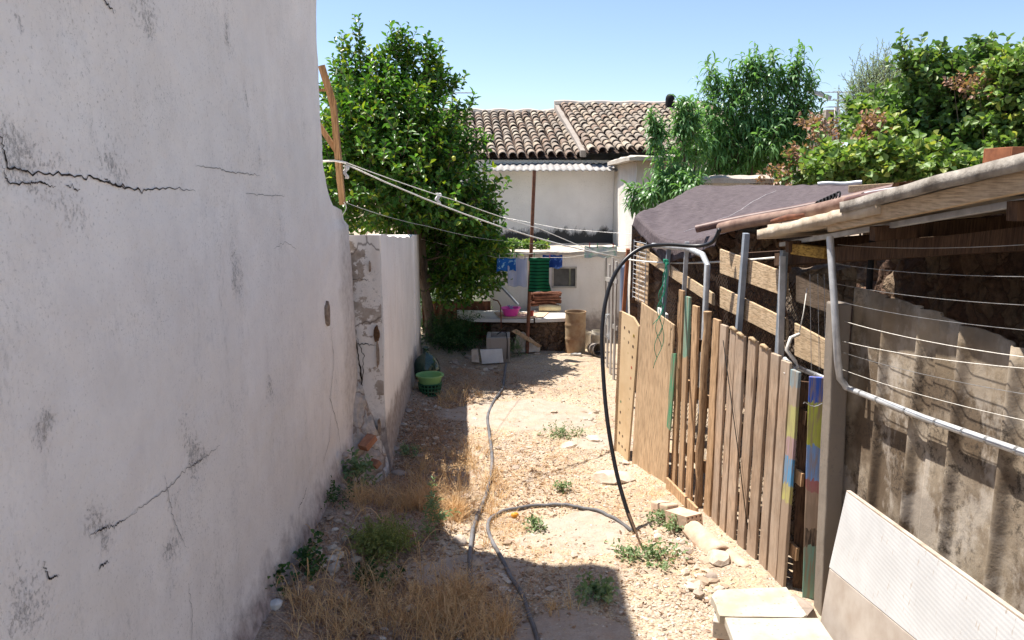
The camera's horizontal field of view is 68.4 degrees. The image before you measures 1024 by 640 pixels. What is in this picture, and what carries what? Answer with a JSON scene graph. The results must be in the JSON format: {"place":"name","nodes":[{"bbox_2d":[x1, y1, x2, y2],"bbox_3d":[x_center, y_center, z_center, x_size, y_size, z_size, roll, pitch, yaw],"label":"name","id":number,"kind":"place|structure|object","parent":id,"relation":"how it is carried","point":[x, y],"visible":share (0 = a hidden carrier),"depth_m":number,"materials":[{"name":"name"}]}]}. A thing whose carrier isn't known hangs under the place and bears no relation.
{"place":"outdoors","nodes":[
{"label":"outdoors","id":0,"kind":"place"},
{"bbox_2d":[255,205,858,639],"bbox_3d":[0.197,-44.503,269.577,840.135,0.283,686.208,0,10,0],"label":"ground","id":1,"kind":"structure","parent":0,"point":[563,365],"depth_m":5.97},
{"bbox_2d":[0,0,360,639],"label":"house wall","id":2,"kind":"structure","parent":1,"relation":"on","point":[178,375],"depth_m":3.14,"materials":[{"name":"grey"}]},
{"bbox_2d":[319,65,345,204],"bbox_3d":[-1.581,-1.562,6.406,0.284,1.158,0.132,0,10,0],"label":"timber prop","id":3,"kind":"object","parent":2,"relation":"attached to","point":[335,144],"visible":0.85,"depth_m":6.41,"materials":[{"name":"orange wood"}]},
{"bbox_2d":[341,160,620,261],"bbox_3d":[-0.132,-1.009,7.479,3.263,1.059,0.125,-7,12,-33],"label":"rope","id":4,"kind":"object","parent":3,"relation":"attached to","point":[476,208],"visible":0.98,"depth_m":7.27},
{"bbox_2d":[343,163,619,257],"bbox_3d":[-0.129,-1.025,7.434,3.223,0.993,0.013,-7,12,-33],"label":"rope","id":5,"kind":"object","parent":3,"relation":"attached to","point":[474,217],"visible":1,"depth_m":7.25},
{"bbox_2d":[268,564,296,598],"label":"creeper","id":6,"kind":"object","parent":1,"relation":"on","point":[280,570],"visible":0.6,"depth_m":4.57,"materials":[{"name":"green plant"}]},
{"bbox_2d":[281,529,328,583],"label":"creeper","id":7,"kind":"object","parent":1,"relation":"on","point":[304,555],"visible":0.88,"depth_m":4.85,"materials":[{"name":"green plant"}]},
{"bbox_2d":[321,476,354,509],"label":"weed","id":8,"kind":"object","parent":1,"relation":"on","point":[332,495],"visible":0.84,"depth_m":5.79,"materials":[{"name":"green plant"}]},
{"bbox_2d":[341,447,382,490],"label":"weed","id":9,"kind":"object","parent":1,"relation":"on","point":[357,468],"visible":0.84,"depth_m":6.34,"materials":[{"name":"green plant"}]},
{"bbox_2d":[338,379,389,494],"bbox_3d":[-1.320,1.151,5.890,0.355,1.294,2.357,0,10,0],"label":"crumbling corner","id":10,"kind":"object","parent":1,"relation":"on","point":[367,438],"visible":0.56,"depth_m":6.82,"materials":[{"name":"paint"}]},
{"bbox_2d":[340,554,405,595],"bbox_3d":[-0.942,1.708,5.108,0.386,0.188,0.489,-9,13,-42],"label":"creeper","id":11,"kind":"object","parent":1,"relation":"on","point":[381,575],"visible":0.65,"depth_m":5.05,"materials":[{"name":"green plant"}]},
{"bbox_2d":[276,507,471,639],"bbox_3d":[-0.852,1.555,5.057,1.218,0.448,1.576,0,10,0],"label":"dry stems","id":12,"kind":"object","parent":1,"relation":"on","point":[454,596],"visible":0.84,"depth_m":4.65,"materials":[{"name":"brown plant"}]},
{"bbox_2d":[349,234,421,471],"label":"garden wall","id":13,"kind":"structure","parent":1,"relation":"on","point":[386,284],"depth_m":7.16,"materials":[{"name":"paint"}]},
{"bbox_2d":[342,513,428,567],"bbox_3d":[-0.928,1.577,5.398,0.635,0.344,0.635,0,10,0],"label":"weed","id":14,"kind":"object","parent":1,"relation":"on","point":[378,534],"visible":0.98,"depth_m":5.36,"materials":[{"name":"green plant"}]},
{"bbox_2d":[395,441,423,457],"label":"weed","id":15,"kind":"object","parent":1,"relation":"on","point":[407,448],"visible":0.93,"depth_m":7.42,"materials":[{"name":"green plant"}]},
{"bbox_2d":[319,13,523,342],"bbox_3d":[-1.742,-1.914,11.478,3.858,5.154,4.160,0,10,0],"label":"lemon tree","id":16,"kind":"object","parent":1,"relation":"on","point":[394,128],"visible":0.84,"depth_m":10.84,"materials":[{"name":"green plant"}]},
{"bbox_2d":[422,239,625,257],"bbox_3d":[0.170,-1.088,11.573,3.325,0.266,0.234,2,10,10],"label":"washing line","id":17,"kind":"object","parent":16,"relation":"attached to","point":[538,257],"visible":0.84,"depth_m":11.55,"materials":[{"name":"fabric"}]},
{"bbox_2d":[496,258,515,271],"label":"shorts","id":18,"kind":"object","parent":17,"relation":"hanging from","point":[503,264],"visible":1,"depth_m":11.55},
{"bbox_2d":[508,258,526,286],"bbox_3d":[0.081,-0.727,11.607,0.295,0.452,0.060,0,10,0],"label":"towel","id":19,"kind":"object","parent":17,"relation":"hanging from","point":[519,275],"visible":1,"depth_m":11.61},
{"bbox_2d":[528,257,550,291],"bbox_3d":[0.426,-0.691,11.571,0.359,0.539,0.071,0,10,0],"label":"towel","id":20,"kind":"object","parent":17,"relation":"hanging from","point":[539,274],"visible":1,"depth_m":11.57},
{"bbox_2d":[584,246,616,257],"bbox_3d":[1.353,-1.035,11.495,0.499,0.186,0.055,0,10,0],"label":"tablecloth","id":21,"kind":"object","parent":17,"relation":"hanging from","point":[602,249],"visible":0.83,"depth_m":11.49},
{"bbox_2d":[528,245,628,253],"bbox_3d":[0.810,-1.116,11.911,2.294,0.146,0.056,0,10,-2],"label":"washing line","id":22,"kind":"object","parent":16,"relation":"attached to","point":[566,251],"visible":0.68,"depth_m":11.89,"materials":[{"name":"fabric"}]},
{"bbox_2d":[543,255,562,268],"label":"shorts","id":23,"kind":"object","parent":22,"relation":"hanging from","point":[555,263],"visible":0.63,"depth_m":11.90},
{"bbox_2d":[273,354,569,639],"bbox_3d":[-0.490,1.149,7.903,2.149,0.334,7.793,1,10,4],"label":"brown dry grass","id":24,"kind":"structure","parent":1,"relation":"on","point":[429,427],"depth_m":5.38,"materials":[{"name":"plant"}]},
{"bbox_2d":[414,346,440,379],"bbox_3d":[-1.147,0.587,10.087,0.380,0.460,0.380,0,10,0],"label":"demijohn","id":25,"kind":"object","parent":1,"relation":"on","point":[425,360],"visible":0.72,"depth_m":9.97,"materials":[{"name":"green glass"}]},
{"bbox_2d":[269,374,585,639],"bbox_3d":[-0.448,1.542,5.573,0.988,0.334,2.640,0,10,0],"label":"grass stems","id":26,"kind":"object","parent":1,"relation":"on","point":[458,477],"visible":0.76,"depth_m":4.60,"materials":[{"name":"plant"}]},
{"bbox_2d":[357,445,524,631],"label":"grass seed heads","id":27,"kind":"object","parent":26,"relation":"attached to","point":[409,582],"depth_m":4.59,"materials":[{"name":"plant"}]},
{"bbox_2d":[418,381,441,396],"bbox_3d":[-1.039,0.865,9.563,0.311,0.162,0.311,0,10,0],"label":"plastic crate","id":28,"kind":"object","parent":1,"relation":"on","point":[428,390],"visible":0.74,"depth_m":9.46,"materials":[{"name":"green"}]},
{"bbox_2d":[416,371,443,384],"bbox_3d":[-1.040,0.746,9.542,0.356,0.122,0.354,0,10,0],"label":"basin","id":29,"kind":"object","parent":28,"relation":"on","point":[429,377],"visible":1,"depth_m":9.47,"materials":[{"name":"green plastic"}]},
{"bbox_2d":[418,476,460,540],"bbox_3d":[-0.595,1.440,5.724,0.361,0.492,0.292,-8,13,-40],"label":"weed","id":30,"kind":"object","parent":1,"relation":"on","point":[440,517],"visible":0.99,"depth_m":5.71,"materials":[{"name":"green plant"}]},
{"bbox_2d":[421,300,490,355],"bbox_3d":[-0.996,0.117,12.245,1.374,0.831,1.495,6,11,29],"label":"green bush","id":31,"kind":"object","parent":1,"relation":"on","point":[450,332],"visible":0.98,"depth_m":12.09,"materials":[{"name":"green plant"}]},
{"bbox_2d":[422,301,490,339],"bbox_3d":[-0.963,0.009,13.097,1.187,0.680,0.043,0,10,0],"label":"sheet fence","id":32,"kind":"object","parent":1,"relation":"on","point":[484,305],"visible":0.25,"depth_m":13.07,"materials":[{"name":"metal"}]},
{"bbox_2d":[452,535,466,544],"bbox_3d":[-0.388,1.642,5.627,0.092,0.075,0.110,-6,12,-31],"label":"stone","id":33,"kind":"object","parent":1,"relation":"on","point":[459,539],"visible":1,"depth_m":5.60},
{"bbox_2d":[456,363,506,639],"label":"garden hose","id":34,"kind":"object","parent":1,"relation":"on","point":[470,547],"visible":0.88,"depth_m":6.37,"materials":[{"name":"rubber"}]},
{"bbox_2d":[480,349,502,363],"bbox_3d":[-0.302,0.542,11.252,0.348,0.218,0.080,0,10,0],"label":"stone slab","id":35,"kind":"object","parent":1,"relation":"on","point":[488,356],"depth_m":11.23,"materials":[{"name":"stone"}]},
{"bbox_2d":[486,331,509,363],"bbox_3d":[-0.208,0.397,11.495,0.360,0.572,0.589,0,10,0],"label":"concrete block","id":36,"kind":"object","parent":1,"relation":"on","point":[498,340],"visible":0.66,"depth_m":11.28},
{"bbox_2d":[276,358,728,639],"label":"loose rubble","id":37,"kind":"object","parent":1,"relation":"on","point":[698,584],"visible":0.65,"depth_m":5.20,"materials":[{"name":"stone"}]},
{"bbox_2d":[457,310,564,350],"bbox_3d":[0.037,0.189,12.683,1.974,0.637,1.062,0,10,0],"label":"stone bench","id":38,"kind":"object","parent":1,"relation":"on","point":[547,330],"visible":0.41,"depth_m":12.27,"materials":[{"name":"stone"}]},
{"bbox_2d":[501,306,520,315],"bbox_3d":[-0.023,-0.139,12.309,0.336,0.130,0.336,0,10,0],"label":"basin","id":39,"kind":"object","parent":38,"relation":"on","point":[508,311],"visible":0.96,"depth_m":12.21,"materials":[{"name":"pink plastic"}]},
{"bbox_2d":[531,291,561,310],"bbox_3d":[0.567,-0.327,12.861,0.563,0.325,0.332,0,10,0],"label":"firewood pile","id":40,"kind":"object","parent":38,"relation":"on","point":[547,301],"visible":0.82,"depth_m":12.74,"materials":[{"name":"brown wood"}]},
{"bbox_2d":[261,360,768,639],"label":"leaf litter","id":41,"kind":"object","parent":1,"relation":"on","point":[382,565],"visible":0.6,"depth_m":5.56,"materials":[{"name":"plant"}]},
{"bbox_2d":[510,332,525,357],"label":"weed","id":42,"kind":"object","parent":1,"relation":"on","point":[518,347],"visible":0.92,"depth_m":11.86,"materials":[{"name":"green plant"}]},
{"bbox_2d":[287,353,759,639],"bbox_3d":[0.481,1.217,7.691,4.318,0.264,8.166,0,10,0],"label":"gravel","id":43,"kind":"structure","parent":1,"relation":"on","point":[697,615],"depth_m":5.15,"materials":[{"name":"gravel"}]},
{"bbox_2d":[514,332,539,352],"bbox_3d":[0.239,0.355,12.132,0.432,0.310,0.176,0,10,0],"label":"stone slab","id":44,"kind":"object","parent":1,"relation":"on","point":[533,348],"depth_m":12.09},
{"bbox_2d":[512,329,540,347],"bbox_3d":[0.232,0.291,11.998,0.487,0.284,0.045,1,10,8],"label":"timber offcut","id":45,"kind":"object","parent":44,"relation":"on","point":[525,337],"visible":1,"depth_m":11.98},
{"bbox_2d":[525,170,535,352],"bbox_3d":[0.297,-0.915,11.996,0.053,2.884,0.421,3,10,18],"label":"washing pole","id":46,"kind":"object","parent":1,"relation":"on","point":[531,255],"visible":0.69,"depth_m":11.96,"materials":[{"name":"metal"}]},
{"bbox_2d":[522,513,547,534],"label":"weed","id":47,"kind":"object","parent":1,"relation":"on","point":[533,520],"visible":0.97,"depth_m":5.85,"materials":[{"name":"green plant"}]},
{"bbox_2d":[490,242,625,336],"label":"outbuilding","id":48,"kind":"structure","parent":1,"relation":"on","point":[577,281],"depth_m":13.21,"materials":[{"name":"white paint"}]},
{"bbox_2d":[552,267,576,287],"bbox_3d":[0.913,-0.748,13.188,0.435,0.375,0.080,0,10,0],"label":"window","id":49,"kind":"structure","parent":48,"relation":"in","point":[563,277],"depth_m":13.19,"materials":[{"name":"grey glass"}]},
{"bbox_2d":[486,502,634,639],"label":"garden hose","id":50,"kind":"object","parent":1,"relation":"on","point":[520,590],"visible":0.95,"depth_m":5.86,"materials":[{"name":"rubber"}]},
{"bbox_2d":[538,420,585,439],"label":"weed","id":51,"kind":"object","parent":1,"relation":"on","point":[562,430],"visible":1,"depth_m":8.06,"materials":[{"name":"green plant"}]},
{"bbox_2d":[552,479,572,493],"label":"weed","id":52,"kind":"object","parent":1,"relation":"on","point":[561,486],"visible":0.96,"depth_m":6.56,"materials":[{"name":"green plant"}]},
{"bbox_2d":[565,310,585,353],"bbox_3d":[1.022,0.194,12.165,0.344,0.680,0.342,0,10,0],"label":"drum","id":53,"kind":"object","parent":1,"relation":"on","point":[575,329],"visible":0.98,"depth_m":12.04,"materials":[{"name":"cardboard"}]},
{"bbox_2d":[587,343,599,355],"bbox_3d":[1.314,0.449,11.882,0.214,0.214,0.280,-4,11,-20],"label":"bucket","id":54,"kind":"object","parent":1,"relation":"on","point":[593,348],"visible":0.77,"depth_m":11.89,"materials":[{"name":"grey plastic"}]},
{"bbox_2d":[573,567,618,605],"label":"weed","id":55,"kind":"object","parent":1,"relation":"on","point":[598,588],"visible":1,"depth_m":4.83,"materials":[{"name":"green plant"}]},
{"bbox_2d":[430,94,763,314],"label":"white house","id":56,"kind":"structure","parent":1,"relation":"on","point":[582,159],"depth_m":14.98,"materials":[{"name":"paint"}]},
{"bbox_2d":[604,257,617,379],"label":"picket gate","id":57,"kind":"structure","parent":1,"relation":"on","point":[614,326],"depth_m":10.54,"materials":[{"name":"grey metal"}]},
{"bbox_2d":[590,470,635,484],"bbox_3d":[0.923,1.438,6.869,0.410,0.144,0.241,0,10,0],"label":"stone","id":58,"kind":"object","parent":1,"relation":"on","point":[607,477],"visible":0.79,"depth_m":6.82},
{"bbox_2d":[614,311,639,460],"bbox_3d":[1.106,0.688,7.389,0.101,1.520,0.374,-3,10,-19],"label":"pegboard","id":59,"kind":"object","parent":1,"relation":"on","point":[628,341],"visible":0.98,"depth_m":7.33,"materials":[{"name":"brown wood"}]},
{"bbox_2d":[604,538,653,562],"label":"weed","id":60,"kind":"object","parent":1,"relation":"on","point":[633,551],"visible":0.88,"depth_m":5.38,"materials":[{"name":"green plant"}]},
{"bbox_2d":[632,302,674,483],"bbox_3d":[1.284,0.750,6.843,0.062,1.749,0.658,-3,10,-18],"label":"plywood sheet","id":61,"kind":"object","parent":1,"relation":"on","point":[651,446],"visible":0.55,"depth_m":6.83,"materials":[{"name":"wood"}]},
{"bbox_2d":[652,259,668,367],"bbox_3d":[1.264,-0.043,6.449,0.136,0.956,0.086,0,10,0],"label":"green string","id":62,"kind":"object","parent":61,"relation":"hanging from","point":[666,262],"visible":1,"depth_m":6.43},
{"bbox_2d":[667,353,676,430],"bbox_3d":[1.362,0.610,6.434,0.034,0.678,0.077,-2,10,-13],"label":"green board","id":63,"kind":"object","parent":61,"relation":"attached to","point":[671,388],"visible":1,"depth_m":6.42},
{"bbox_2d":[624,537,687,570],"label":"weed","id":64,"kind":"object","parent":1,"relation":"on","point":[658,556],"visible":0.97,"depth_m":5.32,"materials":[{"name":"green plant"}]},
{"bbox_2d":[646,508,665,527],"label":"weed","id":65,"kind":"object","parent":1,"relation":"on","point":[660,512],"visible":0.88,"depth_m":5.94,"materials":[{"name":"green plant"}]},
{"bbox_2d":[600,228,721,531],"bbox_3d":[1.090,0.410,6.137,0.930,2.300,0.684,-8,13,-38],"label":"black hose","id":66,"kind":"object","parent":1,"relation":"on","point":[602,359],"visible":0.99,"depth_m":6.10,"materials":[{"name":"rubber"}]},
{"bbox_2d":[651,500,677,514],"bbox_3d":[1.230,1.515,6.070,0.124,0.152,0.274,-3,10,-17],"label":"brick stub","id":67,"kind":"object","parent":1,"relation":"on","point":[664,505],"visible":0.6,"depth_m":6.04,"materials":[{"name":"brick"}]},
{"bbox_2d":[620,94,719,218],"bbox_3d":[2.399,-1.251,11.061,1.260,3.974,1.508,8,13,38],"label":"peach tree","id":68,"kind":"object","parent":1,"relation":"on","point":[675,177],"visible":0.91,"depth_m":10.67,"materials":[{"name":"green plant"}]},
{"bbox_2d":[659,514,685,532],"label":"weed","id":69,"kind":"object","parent":1,"relation":"on","point":[669,526],"visible":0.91,"depth_m":5.71,"materials":[{"name":"green plant"}]},
{"bbox_2d":[665,507,702,528],"bbox_3d":[1.318,1.521,5.783,0.150,0.150,0.275,-5,11,-25],"label":"perforated brick","id":70,"kind":"object","parent":1,"relation":"on","point":[685,515],"visible":0.73,"depth_m":5.72,"materials":[{"name":"brick"}]},
{"bbox_2d":[682,521,728,555],"bbox_3d":[1.409,1.593,5.469,0.204,0.114,0.407,-3,10,-16],"label":"roof tile","id":71,"kind":"object","parent":1,"relation":"on","point":[701,536],"visible":0.88,"depth_m":5.44,"materials":[{"name":"ceramic"}]},
{"bbox_2d":[708,550,729,565],"bbox_3d":[1.431,1.651,5.213,0.150,0.104,0.222,0,10,0],"label":"stone","id":72,"kind":"object","parent":1,"relation":"on","point":[719,557],"visible":0.97,"depth_m":5.16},
{"bbox_2d":[615,233,829,521],"bbox_3d":[2.441,0.241,7.024,2.340,2.319,4.692,0,10,0],"label":"boarded pergola","id":73,"kind":"object","parent":1,"relation":"on","point":[742,267],"visible":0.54,"depth_m":5.77,"materials":[{"name":"brown wood"}]},
{"bbox_2d":[619,265,627,312],"bbox_3d":[1.344,-0.316,9.031,0.096,0.700,0.053,-3,10,-15],"label":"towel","id":74,"kind":"object","parent":73,"relation":"hanging from","point":[621,280],"visible":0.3,"depth_m":9.01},
{"bbox_2d":[628,257,774,263],"bbox_3d":[1.664,-0.559,6.814,0.108,0.339,3.265,-2,10,-11],"label":"rope","id":75,"kind":"object","parent":73,"relation":"attached to","point":[764,258],"visible":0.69,"depth_m":6.93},
{"bbox_2d":[632,184,854,262],"bbox_3d":[2.274,-1.063,8.021,3.251,0.783,2.752,-9,13,-43],"label":"shade net","id":76,"kind":"object","parent":73,"relation":"attached to","point":[671,220],"visible":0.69,"depth_m":8.52,"materials":[{"name":"fabric"}]},
{"bbox_2d":[695,181,905,232],"bbox_3d":[2.322,-0.914,6.185,1.616,0.436,0.068,5,11,26],"label":"pipe","id":77,"kind":"object","parent":76,"relation":"on","point":[711,225],"visible":0.45,"depth_m":6.31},
{"bbox_2d":[848,183,892,192],"bbox_3d":[2.882,-1.054,6.008,0.345,0.076,0.160,7,12,35],"label":"timber block","id":78,"kind":"object","parent":77,"relation":"on","point":[854,188],"depth_m":5.98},
{"bbox_2d":[718,540,750,567],"bbox_3d":[1.539,1.644,5.253,0.114,0.105,0.305,-5,11,-25],"label":"roof tile","id":79,"kind":"object","parent":1,"relation":"on","point":[736,558],"visible":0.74,"depth_m":5.21,"materials":[{"name":"ceramic"}]},
{"bbox_2d":[666,289,823,599],"bbox_3d":[1.607,0.793,5.517,0.209,1.782,2.064,-2,10,-14],"label":"paling fence","id":80,"kind":"object","parent":1,"relation":"on","point":[791,399],"visible":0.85,"depth_m":5.25,"materials":[{"name":"brown wood"}]},
{"bbox_2d":[687,39,829,184],"bbox_3d":[3.877,-1.934,12.129,2.009,4.949,2.242,8,13,40],"label":"peach tree","id":81,"kind":"object","parent":1,"relation":"on","point":[747,139],"visible":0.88,"depth_m":11.75,"materials":[{"name":"green plant"}]},
{"bbox_2d":[725,617,832,639],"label":"terrazzo slab","id":82,"kind":"object","parent":1,"relation":"on","point":[775,629],"depth_m":3.95,"materials":[{"name":"stone"}]},
{"bbox_2d":[755,110,843,235],"bbox_3d":[4.144,-1.104,10.896,1.262,3.735,0.722,0,10,0],"label":"withered shrub","id":83,"kind":"object","parent":1,"relation":"on","point":[811,121],"visible":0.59,"depth_m":10.62,"materials":[{"name":"red plant"}]},
{"bbox_2d":[789,591,818,617],"bbox_3d":[1.621,1.747,4.470,0.356,0.244,0.322,6,12,32],"label":"rubble base","id":84,"kind":"object","parent":1,"relation":"on","point":[808,608],"visible":0.16,"depth_m":4.41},
{"bbox_2d":[711,587,806,623],"bbox_3d":[1.375,1.616,4.266,0.482,0.050,0.318,0,10,0],"label":"terrazzo slab","id":85,"kind":"object","parent":84,"relation":"on","point":[780,602],"depth_m":4.24,"materials":[{"name":"stone"}]},
{"bbox_2d":[630,153,1023,540],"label":"lean to shed","id":86,"kind":"object","parent":1,"relation":"on","point":[921,226],"visible":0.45,"depth_m":4.21,"materials":[{"name":"wood"}]},
{"bbox_2d":[770,213,804,223],"bbox_3d":[1.919,-0.707,5.258,0.040,0.082,0.255,-8,13,-38],"label":"curved tile","id":87,"kind":"object","parent":86,"relation":"on","point":[787,217],"visible":0.98,"depth_m":5.24,"materials":[{"name":"ceramic"}]},
{"bbox_2d":[716,192,863,233],"bbox_3d":[1.991,-0.765,5.501,0.088,0.334,1.286,-6,11,-29],"label":"pipe","id":88,"kind":"object","parent":86,"relation":"on","point":[766,218],"visible":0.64,"depth_m":5.53,"materials":[{"name":"wood"}]},
{"bbox_2d":[818,180,861,185],"bbox_3d":[3.463,-1.447,7.970,0.433,0.063,0.044,5,11,27],"label":"rail","id":89,"kind":"object","parent":86,"relation":"attached to","point":[834,183],"visible":1,"depth_m":7.95,"materials":[{"name":"metal"}]},
{"bbox_2d":[782,357,1023,456],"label":"galvanised rail","id":90,"kind":"object","parent":86,"relation":"attached to","point":[999,444],"visible":0.86,"depth_m":3.39,"materials":[{"name":"metal"}]},
{"bbox_2d":[783,333,800,373],"bbox_3d":[1.781,0.217,4.798,0.112,0.268,0.083,0,10,0],"label":"white cable","id":91,"kind":"object","parent":90,"relation":"attached to","point":[791,356],"visible":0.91,"depth_m":4.78,"materials":[{"name":"plastic"}]},
{"bbox_2d":[839,264,1023,276],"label":"line wire","id":92,"kind":"object","parent":86,"relation":"attached to","point":[941,274],"visible":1,"depth_m":3.22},
{"bbox_2d":[983,147,1023,162],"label":"rusted box","id":93,"kind":"object","parent":86,"relation":"on","point":[990,154],"visible":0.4,"depth_m":3.79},
{"bbox_2d":[814,301,851,615],"bbox_3d":[1.890,0.890,4.460,0.162,2.015,0.118,0,10,0],"label":"concrete post","id":94,"kind":"object","parent":1,"relation":"on","point":[832,452],"visible":0.66,"depth_m":4.40,"materials":[{"name":"concrete"}]},
{"bbox_2d":[842,341,1023,368],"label":"line wire","id":95,"kind":"object","parent":94,"relation":"attached to","point":[937,358],"visible":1,"depth_m":3.26,"materials":[{"name":"white metal"}]},
{"bbox_2d":[845,321,1023,357],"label":"line wire","id":96,"kind":"object","parent":94,"relation":"attached to","point":[940,343],"visible":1,"depth_m":3.23,"materials":[{"name":"white metal"}]},
{"bbox_2d":[774,78,939,185],"bbox_3d":[5.015,-1.336,10.722,2.604,4.250,1.377,0,10,0],"label":"green shrub","id":97,"kind":"object","parent":1,"relation":"on","point":[797,178],"visible":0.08,"depth_m":10.53,"materials":[{"name":"green plant"}]},
{"bbox_2d":[850,107,892,182],"bbox_3d":[4.664,-0.887,9.862,0.796,3.662,0.423,-4,11,-21],"label":"withered vine","id":98,"kind":"object","parent":1,"relation":"on","point":[869,123],"visible":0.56,"depth_m":9.57,"materials":[{"name":"brown plant"}]},
{"bbox_2d":[828,37,924,183],"bbox_3d":[6.768,-2.473,13.983,1.850,5.373,1.551,-2,10,-13],"label":"olive tree","id":99,"kind":"object","parent":1,"relation":"on","point":[881,73],"visible":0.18,"depth_m":13.57,"materials":[{"name":"green plant"}]},
{"bbox_2d":[798,96,1013,234],"bbox_3d":[5.122,-0.964,9.704,2.852,3.880,1.690,4,11,24],"label":"grape vine","id":100,"kind":"object","parent":1,"relation":"on","point":[897,156],"visible":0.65,"depth_m":9.29,"materials":[{"name":"green plant"}]},
{"bbox_2d":[821,490,1023,639],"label":"plastic sheet","id":101,"kind":"object","parent":1,"relation":"on","point":[908,585],"visible":1,"depth_m":3.46,"materials":[{"name":"plastic"}]},
{"bbox_2d":[842,287,1023,614],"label":"corrugated sheet wall","id":102,"kind":"structure","parent":1,"relation":"on","point":[956,499],"depth_m":3.46,"materials":[{"name":"concrete"}]},
{"bbox_2d":[884,27,1015,168],"bbox_3d":[6.047,-1.483,10.309,2.347,4.686,1.800,0,10,0],"label":"pistachio tree","id":103,"kind":"object","parent":1,"relation":"on","point":[924,70],"visible":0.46,"depth_m":9.76,"materials":[{"name":"green plant"}]},
{"bbox_2d":[942,57,1004,153],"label":"withered branches","id":104,"kind":"object","parent":1,"relation":"on","point":[962,85],"visible":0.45,"depth_m":9.39,"materials":[{"name":"brown plant"}]},
{"bbox_2d":[954,36,1023,153],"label":"yellowing tree","id":105,"kind":"object","parent":1,"relation":"on","point":[1001,122],"visible":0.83,"depth_m":9.03,"materials":[{"name":"green plant"}]},
{"bbox_2d":[317,0,1023,189],"label":"sky","id":106,"kind":"structure","parent":0,"point":[517,54],"materials":[{"name":"blue"}]},
{"bbox_2d":[704,183,769,185],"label":"cistern wall","id":107,"kind":"structure","parent":0,"point":[725,184],"depth_m":11.03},
{"bbox_2d":[696,175,773,183],"bbox_3d":[3.284,-2.093,11.207,1.092,0.124,0.637,0,10,0],"label":"wall cap","id":108,"kind":"object","parent":107,"relation":"on","point":[734,179],"visible":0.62,"depth_m":10.91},
{"bbox_2d":[778,108,841,223],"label":"concrete block building","id":109,"kind":"structure","parent":0,"point":[827,113],"depth_m":33.22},
{"bbox_2d":[823,91,847,136],"bbox_3d":[14.220,-8.992,32.945,1.178,1.962,0.603,0,10,0],"label":"antenna","id":110,"kind":"object","parent":109,"relation":"attached to","point":[837,107],"visible":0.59,"depth_m":32.87,"materials":[{"name":"grey metal"}]},
{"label":"brick","id":111,"kind":"object","parent":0,"visible":0},
{"bbox_2d":[712,610,729,639],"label":"brick","id":112,"kind":"object","parent":111,"relation":"on","point":[719,631],"visible":0.41,"depth_m":4.22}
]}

